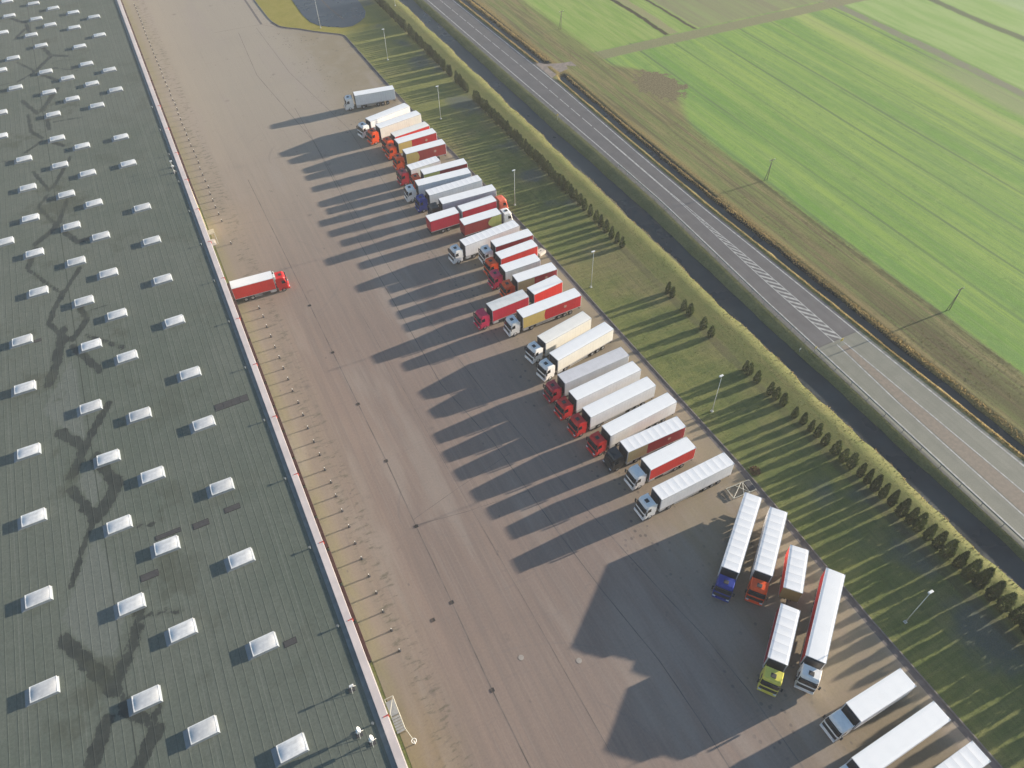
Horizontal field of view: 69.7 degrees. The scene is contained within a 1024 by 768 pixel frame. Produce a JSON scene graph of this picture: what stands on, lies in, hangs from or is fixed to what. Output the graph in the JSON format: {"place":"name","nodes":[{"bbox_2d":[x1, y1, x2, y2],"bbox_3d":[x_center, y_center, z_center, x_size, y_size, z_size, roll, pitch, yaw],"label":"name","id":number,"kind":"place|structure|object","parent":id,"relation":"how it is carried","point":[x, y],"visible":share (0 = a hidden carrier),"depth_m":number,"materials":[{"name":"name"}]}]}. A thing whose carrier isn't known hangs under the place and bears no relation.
{"place":"outdoors","nodes":[
{"label":"outdoors","id":0,"kind":"place"},
{"bbox_2d":[0,0,407,767],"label":"warehouse","id":1,"kind":"structure","parent":0,"point":[172,592],"depth_m":105.86,"materials":[{"name":"metal"}]},
{"bbox_2d":[207,229,217,245],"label":"entrance canopy","id":2,"kind":"object","parent":1,"relation":"attached to","point":[211,232],"visible":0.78,"depth_m":160.52,"materials":[{"name":"metal"}]},
{"bbox_2d":[367,735,375,747],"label":"antenna","id":3,"kind":"object","parent":1,"relation":"on","point":[372,741],"visible":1,"depth_m":81.01,"materials":[{"name":"metal"}]},
{"bbox_2d":[292,0,365,26],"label":"pond water","id":4,"kind":"structure","parent":0,"point":[351,12],"depth_m":247.20,"materials":[{"name":"liquid"}]},
{"bbox_2d":[461,0,544,63],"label":"roadside ditch water","id":5,"kind":"structure","parent":0,"point":[516,42],"depth_m":233.96,"materials":[{"name":"liquid"}]},
{"bbox_2d":[534,62,575,77],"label":"side road","id":6,"kind":"structure","parent":0,"point":[560,67],"depth_m":216.44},
{"bbox_2d":[198,0,1023,767],"bbox_3d":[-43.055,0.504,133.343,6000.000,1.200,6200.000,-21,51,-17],"label":"ground","id":7,"kind":"structure","parent":0,"point":[886,136],"depth_m":167.81,"materials":[{"name":"plant"}]},
{"bbox_2d":[458,0,547,62],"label":"roadside reeds","id":8,"kind":"object","parent":7,"relation":"on","point":[511,33],"visible":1,"depth_m":233.22,"materials":[{"name":"plant"}]},
{"bbox_2d":[122,0,995,767],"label":"yard","id":9,"kind":"structure","parent":7,"relation":"on","point":[242,126],"depth_m":115.89,"materials":[{"name":"concrete"}]},
{"bbox_2d":[229,271,289,301],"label":"box lorry","id":10,"kind":"object","parent":9,"relation":"on","point":[252,286],"visible":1,"depth_m":147.44,"materials":[{"name":"metal"}]},
{"bbox_2d":[240,37,355,223],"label":"pavement joint","id":11,"kind":"object","parent":9,"relation":"on","point":[305,131],"visible":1,"depth_m":193.57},
{"bbox_2d":[343,85,395,110],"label":"articulated lorry","id":12,"kind":"object","parent":9,"relation":"on","point":[363,98],"visible":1,"depth_m":200.32,"materials":[{"name":"metal"}]},
{"bbox_2d":[257,29,501,344],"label":"pavement joint","id":13,"kind":"object","parent":9,"relation":"on","point":[391,193],"visible":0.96,"depth_m":172.60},
{"bbox_2d":[356,103,409,137],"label":"articulated lorry","id":14,"kind":"object","parent":9,"relation":"on","point":[387,114],"visible":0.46,"depth_m":190.81,"materials":[{"name":"metal"}]},
{"bbox_2d":[248,180,530,767],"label":"pavement joint","id":15,"kind":"object","parent":9,"relation":"on","point":[403,498],"visible":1,"depth_m":114.38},
{"bbox_2d":[366,110,421,144],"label":"articulated lorry","id":16,"kind":"object","parent":9,"relation":"on","point":[386,128],"visible":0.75,"depth_m":188.58,"materials":[{"name":"metal"}]},
{"bbox_2d":[384,695,416,743],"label":"steel staircase","id":17,"kind":"structure","parent":9,"relation":"on","point":[391,705],"depth_m":92.76,"materials":[{"name":"white metal"}]},
{"bbox_2d":[381,121,429,151],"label":"articulated lorry","id":18,"kind":"object","parent":9,"relation":"on","point":[418,127],"visible":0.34,"depth_m":185.20,"materials":[{"name":"metal"}]},
{"bbox_2d":[384,128,436,159],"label":"articulated lorry","id":19,"kind":"object","parent":9,"relation":"on","point":[416,139],"visible":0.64,"depth_m":183.02,"materials":[{"name":"metal"}]},
{"bbox_2d":[396,156,440,185],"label":"box lorry","id":20,"kind":"object","parent":9,"relation":"on","point":[403,174],"visible":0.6,"depth_m":174.69,"materials":[{"name":"metal"}]},
{"bbox_2d":[392,139,446,169],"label":"articulated lorry","id":21,"kind":"object","parent":9,"relation":"on","point":[420,152],"visible":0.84,"depth_m":179.78,"materials":[{"name":"metal"}]},
{"bbox_2d":[404,168,470,202],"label":"articulated lorry","id":22,"kind":"object","parent":9,"relation":"on","point":[422,185],"visible":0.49,"depth_m":170.20,"materials":[{"name":"metal"}]},
{"bbox_2d":[409,158,467,188],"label":"articulated lorry","id":23,"kind":"object","parent":9,"relation":"on","point":[454,165],"visible":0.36,"depth_m":173.34,"materials":[{"name":"metal"}]},
{"bbox_2d":[414,175,481,212],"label":"articulated lorry","id":24,"kind":"object","parent":9,"relation":"on","point":[434,194],"visible":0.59,"depth_m":167.69,"materials":[{"name":"metal"}]},
{"bbox_2d":[427,184,495,214],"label":"articulated lorry","id":25,"kind":"object","parent":9,"relation":"on","point":[453,200],"visible":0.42,"depth_m":165.25,"materials":[{"name":"metal"}]},
{"bbox_2d":[425,195,508,234],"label":"box lorry","id":26,"kind":"object","parent":9,"relation":"on","point":[448,218],"visible":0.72,"depth_m":162.21,"materials":[{"name":"metal"}]},
{"bbox_2d":[448,220,518,263],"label":"articulated lorry","id":27,"kind":"object","parent":9,"relation":"on","point":[470,246],"visible":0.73,"depth_m":155.06,"materials":[{"name":"metal"}]},
{"bbox_2d":[459,208,512,236],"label":"box lorry","id":28,"kind":"object","parent":9,"relation":"on","point":[479,222],"visible":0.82,"depth_m":160.27,"materials":[{"name":"metal"}]},
{"bbox_2d":[363,317,618,766],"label":"pavement joint","id":29,"kind":"object","parent":9,"relation":"on","point":[499,557],"visible":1,"depth_m":107.82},
{"bbox_2d":[478,228,532,264],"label":"box lorry","id":30,"kind":"object","parent":9,"relation":"on","point":[486,251],"visible":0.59,"depth_m":154.06,"materials":[{"name":"metal"}]},
{"bbox_2d":[483,239,537,275],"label":"box lorry","id":31,"kind":"object","parent":9,"relation":"on","point":[517,251],"visible":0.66,"depth_m":151.43,"materials":[{"name":"metal"}]},
{"bbox_2d":[487,253,540,289],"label":"box lorry","id":32,"kind":"object","parent":9,"relation":"on","point":[508,270],"visible":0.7,"depth_m":148.63,"materials":[{"name":"metal"}]},
{"bbox_2d":[473,275,562,329],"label":"box lorry","id":33,"kind":"object","parent":9,"relation":"on","point":[504,306],"visible":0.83,"depth_m":141.88,"materials":[{"name":"metal"}]},
{"bbox_2d":[499,262,556,296],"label":"box lorry","id":34,"kind":"object","parent":9,"relation":"on","point":[524,280],"visible":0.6,"depth_m":146.41,"materials":[{"name":"metal"}]},
{"bbox_2d":[503,288,581,336],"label":"articulated lorry","id":35,"kind":"object","parent":9,"relation":"on","point":[546,309],"visible":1,"depth_m":140.29,"materials":[{"name":"metal"}]},
{"bbox_2d":[357,239,729,767],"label":"pavement joint","id":36,"kind":"object","parent":9,"relation":"on","point":[558,532],"visible":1,"depth_m":110.00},
{"bbox_2d":[295,109,803,767],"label":"pavement joint","id":37,"kind":"object","parent":9,"relation":"on","point":[567,487],"visible":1,"depth_m":114.42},
{"bbox_2d":[524,311,591,363],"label":"articulated lorry","id":38,"kind":"object","parent":9,"relation":"on","point":[562,333],"visible":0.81,"depth_m":135.30,"materials":[{"name":"metal"}]},
{"bbox_2d":[536,321,613,381],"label":"articulated lorry","id":39,"kind":"object","parent":9,"relation":"on","point":[576,349],"visible":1,"depth_m":132.85,"materials":[{"name":"metal"}]},
{"bbox_2d":[543,347,628,402],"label":"articulated lorry","id":40,"kind":"object","parent":9,"relation":"on","point":[579,375],"visible":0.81,"depth_m":128.62,"materials":[{"name":"metal"}]},
{"bbox_2d":[554,361,640,420],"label":"articulated lorry","id":41,"kind":"object","parent":9,"relation":"on","point":[598,388],"visible":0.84,"depth_m":126.17,"materials":[{"name":"metal"}]},
{"bbox_2d":[567,376,655,437],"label":"articulated lorry","id":42,"kind":"object","parent":9,"relation":"on","point":[596,413],"visible":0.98,"depth_m":123.75,"materials":[{"name":"metal"}]},
{"bbox_2d":[255,1,1002,767],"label":"yard kerb","id":43,"kind":"structure","parent":9,"relation":"on","point":[735,459],"depth_m":118.06,"materials":[{"name":"concrete"}]},
{"bbox_2d":[586,392,676,456],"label":"articulated lorry","id":44,"kind":"object","parent":9,"relation":"on","point":[649,414],"visible":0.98,"depth_m":121.08,"materials":[{"name":"metal"}]},
{"bbox_2d":[271,22,1000,767],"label":"yard gutter","id":45,"kind":"object","parent":9,"relation":"on","point":[937,700],"visible":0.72,"depth_m":116.61,"materials":[{"name":"concrete"}]},
{"bbox_2d":[603,416,685,471],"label":"articulated lorry","id":46,"kind":"object","parent":9,"relation":"on","point":[634,448],"visible":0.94,"depth_m":118.39,"materials":[{"name":"metal"}]},
{"bbox_2d":[624,437,695,490],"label":"box lorry","id":47,"kind":"object","parent":9,"relation":"on","point":[673,456],"visible":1,"depth_m":115.76,"materials":[{"name":"metal"}]},
{"bbox_2d":[634,452,734,520],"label":"articulated lorry","id":48,"kind":"object","parent":9,"relation":"on","point":[670,492],"visible":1,"depth_m":112.65,"materials":[{"name":"metal"}]},
{"bbox_2d":[711,492,761,602],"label":"articulated lorry","id":49,"kind":"object","parent":9,"relation":"on","point":[735,552],"visible":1,"depth_m":104.59,"materials":[{"name":"metal"}]},
{"bbox_2d":[726,479,756,499],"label":"scaffold frame","id":50,"kind":"object","parent":9,"relation":"on","point":[749,485],"visible":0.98,"depth_m":115.81,"materials":[{"name":"metal"}]},
{"bbox_2d":[744,507,787,605],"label":"articulated lorry","id":51,"kind":"object","parent":9,"relation":"on","point":[764,563],"visible":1,"depth_m":103.73,"materials":[{"name":"metal"}]},
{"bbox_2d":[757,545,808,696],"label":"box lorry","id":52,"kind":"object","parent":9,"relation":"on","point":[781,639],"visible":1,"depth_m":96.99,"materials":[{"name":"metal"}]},
{"bbox_2d":[794,568,844,694],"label":"articulated lorry","id":53,"kind":"object","parent":9,"relation":"on","point":[817,642],"visible":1,"depth_m":96.35,"materials":[{"name":"metal"}]},
{"bbox_2d":[820,668,915,742],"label":"box lorry","id":54,"kind":"object","parent":9,"relation":"on","point":[869,703],"visible":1,"depth_m":90.23,"materials":[{"name":"metal"}]},
{"bbox_2d":[840,701,950,767],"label":"articulated lorry","id":55,"kind":"object","parent":9,"relation":"on","point":[905,736],"visible":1,"depth_m":87.14,"materials":[{"name":"metal"}]},
{"bbox_2d":[935,741,990,767],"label":"articulated lorry","id":56,"kind":"object","parent":9,"relation":"on","point":[971,754],"visible":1,"depth_m":85.50,"materials":[{"name":"metal"}]},
{"bbox_2d":[602,219,609,231],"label":"conifer","id":57,"kind":"object","parent":7,"relation":"on","point":[606,226],"visible":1,"depth_m":160.68,"materials":[{"name":"green plant"}]},
{"bbox_2d":[685,303,694,316],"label":"conifer","id":58,"kind":"object","parent":7,"relation":"on","point":[691,307],"visible":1,"depth_m":142.08,"materials":[{"name":"green plant"}]},
{"bbox_2d":[699,316,707,329],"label":"conifer","id":59,"kind":"object","parent":7,"relation":"on","point":[701,324],"visible":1,"depth_m":139.59,"materials":[{"name":"green plant"}]},
{"bbox_2d":[389,1,1022,627],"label":"bank grass","id":60,"kind":"structure","parent":7,"relation":"on","point":[651,251],"depth_m":151.95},
{"bbox_2d":[707,325,715,337],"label":"conifer","id":61,"kind":"object","parent":7,"relation":"on","point":[710,332],"visible":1,"depth_m":138.09,"materials":[{"name":"green plant"}]},
{"bbox_2d":[418,0,1023,556],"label":"verge grass","id":62,"kind":"structure","parent":7,"relation":"on","point":[714,264],"depth_m":155.21,"materials":[{"name":"plant"}]},
{"bbox_2d":[746,363,753,375],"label":"conifer","id":63,"kind":"object","parent":7,"relation":"on","point":[749,369],"visible":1,"depth_m":131.33,"materials":[{"name":"green plant"}]},
{"bbox_2d":[753,370,761,382],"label":"conifer","id":64,"kind":"object","parent":7,"relation":"on","point":[757,378],"visible":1,"depth_m":130.22,"materials":[{"name":"green plant"}]},
{"bbox_2d":[766,382,775,394],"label":"conifer","id":65,"kind":"object","parent":7,"relation":"on","point":[770,390],"visible":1,"depth_m":127.95,"materials":[{"name":"green plant"}]},
{"bbox_2d":[772,386,780,399],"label":"conifer","id":66,"kind":"object","parent":7,"relation":"on","point":[775,393],"visible":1,"depth_m":127.27,"materials":[{"name":"green plant"}]},
{"bbox_2d":[778,392,788,406],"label":"conifer","id":67,"kind":"object","parent":7,"relation":"on","point":[783,398],"visible":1,"depth_m":126.38,"materials":[{"name":"green plant"}]},
{"bbox_2d":[557,76,1023,456],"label":"roadside reeds","id":68,"kind":"object","parent":7,"relation":"on","point":[736,212],"visible":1,"depth_m":151.10,"materials":[{"name":"plant"}]},
{"bbox_2d":[791,406,799,417],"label":"conifer","id":69,"kind":"object","parent":7,"relation":"on","point":[795,413],"visible":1,"depth_m":124.59,"materials":[{"name":"green plant"}]},
{"bbox_2d":[799,412,807,424],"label":"conifer","id":70,"kind":"object","parent":7,"relation":"on","point":[803,419],"visible":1,"depth_m":123.56,"materials":[{"name":"green plant"}]},
{"bbox_2d":[807,420,815,431],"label":"conifer","id":71,"kind":"object","parent":7,"relation":"on","point":[811,424],"visible":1,"depth_m":122.54,"materials":[{"name":"green plant"}]},
{"bbox_2d":[813,422,823,437],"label":"conifer","id":72,"kind":"object","parent":7,"relation":"on","point":[819,432],"visible":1,"depth_m":121.45,"materials":[{"name":"green plant"}]},
{"bbox_2d":[820,432,830,445],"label":"conifer","id":73,"kind":"object","parent":7,"relation":"on","point":[824,441],"visible":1,"depth_m":120.44,"materials":[{"name":"green plant"}]},
{"bbox_2d":[829,440,842,455],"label":"conifer","id":74,"kind":"object","parent":7,"relation":"on","point":[837,446],"visible":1,"depth_m":119.04,"materials":[{"name":"green plant"}]},
{"bbox_2d":[838,448,849,462],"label":"conifer","id":75,"kind":"object","parent":7,"relation":"on","point":[844,453],"visible":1,"depth_m":118.12,"materials":[{"name":"green plant"}]},
{"bbox_2d":[846,452,859,469],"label":"conifer","id":76,"kind":"object","parent":7,"relation":"on","point":[853,459],"visible":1,"depth_m":117.06,"materials":[{"name":"green plant"}]},
{"bbox_2d":[856,462,867,477],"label":"conifer","id":77,"kind":"object","parent":7,"relation":"on","point":[862,470],"visible":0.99,"depth_m":115.91,"materials":[{"name":"green plant"}]},
{"bbox_2d":[863,468,874,484],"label":"conifer","id":78,"kind":"object","parent":7,"relation":"on","point":[868,479],"visible":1,"depth_m":114.93,"materials":[{"name":"green plant"}]},
{"bbox_2d":[869,473,883,491],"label":"conifer","id":79,"kind":"object","parent":7,"relation":"on","point":[875,483],"visible":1,"depth_m":113.92,"materials":[{"name":"green plant"}]},
{"bbox_2d":[878,483,891,498],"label":"conifer","id":80,"kind":"object","parent":7,"relation":"on","point":[883,492],"visible":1,"depth_m":113.08,"materials":[{"name":"green plant"}]},
{"bbox_2d":[887,489,900,506],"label":"conifer","id":81,"kind":"object","parent":7,"relation":"on","point":[895,499],"visible":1,"depth_m":112.04,"materials":[{"name":"green plant"}]},
{"bbox_2d":[894,498,911,517],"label":"conifer","id":82,"kind":"object","parent":7,"relation":"on","point":[905,505],"visible":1,"depth_m":110.74,"materials":[{"name":"green plant"}]},
{"bbox_2d":[904,507,920,523],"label":"conifer","id":83,"kind":"object","parent":7,"relation":"on","point":[911,516],"visible":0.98,"depth_m":109.86,"materials":[{"name":"green plant"}]},
{"bbox_2d":[903,590,933,623],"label":"street lamp","id":84,"kind":"object","parent":7,"relation":"on","point":[929,593],"visible":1,"depth_m":97.54,"materials":[{"name":"metal"}]},
{"bbox_2d":[911,512,928,531],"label":"conifer","id":85,"kind":"object","parent":7,"relation":"on","point":[922,520],"visible":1,"depth_m":108.89,"materials":[{"name":"green plant"}]},
{"bbox_2d":[921,523,938,540],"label":"conifer","id":86,"kind":"object","parent":7,"relation":"on","point":[930,531],"visible":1,"depth_m":107.93,"materials":[{"name":"green plant"}]},
{"bbox_2d":[931,530,948,550],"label":"conifer","id":87,"kind":"object","parent":7,"relation":"on","point":[942,538],"visible":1,"depth_m":106.82,"materials":[{"name":"green plant"}]},
{"bbox_2d":[939,538,959,560],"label":"conifer","id":88,"kind":"object","parent":7,"relation":"on","point":[952,544],"visible":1,"depth_m":105.92,"materials":[{"name":"green plant"}]},
{"bbox_2d":[951,550,970,568],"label":"conifer","id":89,"kind":"object","parent":7,"relation":"on","point":[964,557],"visible":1,"depth_m":104.79,"materials":[{"name":"green plant"}]},
{"bbox_2d":[959,558,983,580],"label":"conifer","id":90,"kind":"object","parent":7,"relation":"on","point":[976,565],"visible":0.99,"depth_m":103.47,"materials":[{"name":"green plant"}]},
{"bbox_2d":[971,566,995,589],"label":"conifer","id":91,"kind":"object","parent":7,"relation":"on","point":[984,581],"visible":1,"depth_m":102.51,"materials":[{"name":"green plant"}]},
{"bbox_2d":[985,580,1006,601],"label":"conifer","id":92,"kind":"object","parent":7,"relation":"on","point":[998,592],"visible":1,"depth_m":101.39,"materials":[{"name":"green plant"}]},
{"bbox_2d":[995,592,1017,612],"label":"conifer","id":93,"kind":"object","parent":7,"relation":"on","point":[1008,600],"visible":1,"depth_m":100.27,"materials":[{"name":"green plant"}]},
{"bbox_2d":[1008,603,1023,624],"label":"conifer","id":94,"kind":"object","parent":7,"relation":"on","point":[1018,615],"visible":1,"depth_m":99.48,"materials":[{"name":"green plant"}]},
{"bbox_2d":[399,0,1023,589],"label":"ditch water","id":95,"kind":"structure","parent":0,"point":[977,532],"depth_m":138.13,"materials":[{"name":"liquid"}]},
{"bbox_2d":[398,0,1018,586],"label":"reeds","id":96,"kind":"object","parent":95,"relation":"on","point":[682,266],"visible":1,"depth_m":142.81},
{"bbox_2d":[423,0,1023,547],"bbox_3d":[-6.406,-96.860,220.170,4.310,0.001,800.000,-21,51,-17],"label":"road shoulder","id":97,"kind":"object","parent":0,"point":[769,310],"visible":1,"depth_m":140.56,"materials":[{"name":"grass"},{"name":"asphalt"}]},
{"bbox_2d":[425,0,1023,544],"bbox_3d":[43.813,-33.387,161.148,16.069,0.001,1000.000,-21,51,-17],"label":"road","id":98,"kind":"structure","parent":0,"point":[969,434],"depth_m":144.61,"materials":[{"name":"asphalt"}]},
{"bbox_2d":[440,0,841,341],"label":"road marking","id":99,"kind":"object","parent":98,"relation":"on","point":[789,301],"visible":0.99,"depth_m":152.83,"materials":[{"name":"paint"}]},
{"bbox_2d":[428,0,1023,538],"bbox_3d":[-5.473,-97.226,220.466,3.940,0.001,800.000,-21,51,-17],"label":"road marking","id":100,"kind":"object","parent":98,"relation":"on","point":[740,276],"visible":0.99,"depth_m":146.48,"materials":[{"name":"paint"}]},
{"bbox_2d":[453,0,1023,465],"bbox_3d":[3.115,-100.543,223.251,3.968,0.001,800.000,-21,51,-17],"label":"road marking","id":101,"kind":"object","parent":98,"relation":"on","point":[771,262],"visible":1,"depth_m":150.34,"materials":[{"name":"paint"}]},
{"bbox_2d":[618,164,1023,540],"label":"guard rail","id":102,"kind":"object","parent":98,"relation":"on","point":[966,487],"visible":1,"depth_m":131.46,"materials":[{"name":"metal"}]},
{"bbox_2d":[837,344,1023,515],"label":"road marking","id":103,"kind":"object","parent":98,"relation":"on","point":[932,433],"visible":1,"depth_m":122.31,"materials":[{"name":"paint"}]},
{"bbox_2d":[841,345,1023,512],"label":"median strip","id":104,"kind":"object","parent":98,"relation":"on","point":[1005,487],"visible":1,"depth_m":121.39,"materials":[{"name":"concrete"}]},
{"bbox_2d":[844,342,1023,491],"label":"road marking","id":105,"kind":"object","parent":98,"relation":"on","point":[937,419],"visible":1,"depth_m":124.14,"materials":[{"name":"paint"}]},
{"bbox_2d":[487,0,1023,405],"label":"rough grass","id":106,"kind":"structure","parent":0,"point":[760,203],"depth_m":165.19,"materials":[{"name":"plant"}]},
{"bbox_2d":[560,77,1023,453],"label":"roadside ditch water","id":107,"kind":"structure","parent":0,"point":[932,377],"depth_m":147.96,"materials":[{"name":"liquid"}]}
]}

